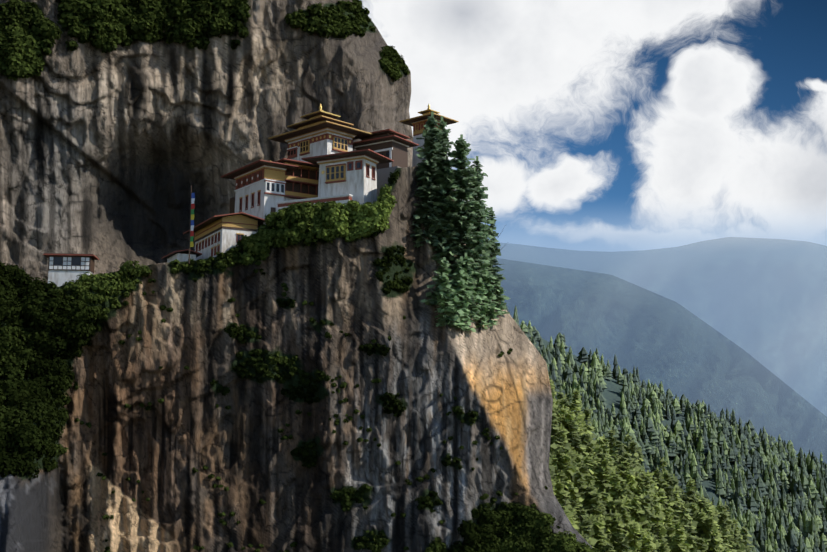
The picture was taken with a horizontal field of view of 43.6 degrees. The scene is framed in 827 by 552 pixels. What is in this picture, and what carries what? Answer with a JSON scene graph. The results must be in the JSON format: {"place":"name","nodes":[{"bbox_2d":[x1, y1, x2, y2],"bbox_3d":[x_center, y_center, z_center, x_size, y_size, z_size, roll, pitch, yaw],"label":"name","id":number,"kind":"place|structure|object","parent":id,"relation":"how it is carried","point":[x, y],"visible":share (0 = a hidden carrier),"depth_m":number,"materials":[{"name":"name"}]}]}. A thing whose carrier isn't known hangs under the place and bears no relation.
{"place":"outdoors","nodes":[
{"label":"outdoors","id":0,"kind":"place"},
{"bbox_2d":[0,0,412,281],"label":"cliff","id":1,"kind":"structure","parent":0,"point":[108,159],"depth_m":303.54,"materials":[{"name":"grey stone"}]},
{"bbox_2d":[0,166,592,551],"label":"cliff","id":2,"kind":"structure","parent":0,"point":[240,448],"depth_m":247.00,"materials":[{"name":"grey stone"}]},
{"bbox_2d":[188,185,194,263],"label":"prayer flag pole","id":3,"kind":"object","parent":2,"relation":"on","point":[191,231],"visible":1,"depth_m":253.06,"materials":[{"name":"multicoloured fabric"}]},
{"bbox_2d":[43,103,458,286],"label":"monastery","id":4,"kind":"structure","parent":2,"relation":"on","point":[323,162],"depth_m":274.47,"materials":[{"name":"paint"}]},
{"bbox_2d":[0,0,600,551],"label":"bushes","id":5,"kind":"object","parent":2,"relation":"on","point":[28,30],"visible":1,"depth_m":248.31,"materials":[{"name":"green plant"}]},
{"bbox_2d":[410,111,510,334],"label":"conifer trees","id":6,"kind":"object","parent":2,"relation":"on","point":[487,247],"depth_m":275.08,"materials":[{"name":"green plant"}]},
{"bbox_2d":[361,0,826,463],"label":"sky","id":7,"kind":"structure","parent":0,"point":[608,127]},
{"bbox_2d":[496,258,826,457],"bbox_3d":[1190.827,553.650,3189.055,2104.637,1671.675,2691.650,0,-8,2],"label":"mountain ridge","id":8,"kind":"structure","parent":0,"point":[663,349],"depth_m":3873.01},
{"bbox_2d":[498,237,826,461],"bbox_3d":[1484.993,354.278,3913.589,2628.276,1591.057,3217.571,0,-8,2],"label":"mountain","id":9,"kind":"structure","parent":0,"point":[701,327],"depth_m":4448.64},
{"bbox_2d":[535,338,826,551],"bbox_3d":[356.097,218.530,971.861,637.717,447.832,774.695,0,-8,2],"label":"spur","id":10,"kind":"structure","parent":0,"point":[611,393],"depth_m":1244.14,"materials":[{"name":"green plant"}]},
{"bbox_2d":[549,378,753,551],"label":"forest trees","id":11,"kind":"object","parent":10,"relation":"on","point":[598,459],"depth_m":505.63,"materials":[{"name":"green plant"}]},
{"bbox_2d":[506,305,826,551],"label":"conifer forest","id":12,"kind":"object","parent":10,"relation":"on","point":[798,521],"visible":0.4,"depth_m":1196.77,"materials":[{"name":"green plant"}]}
]}

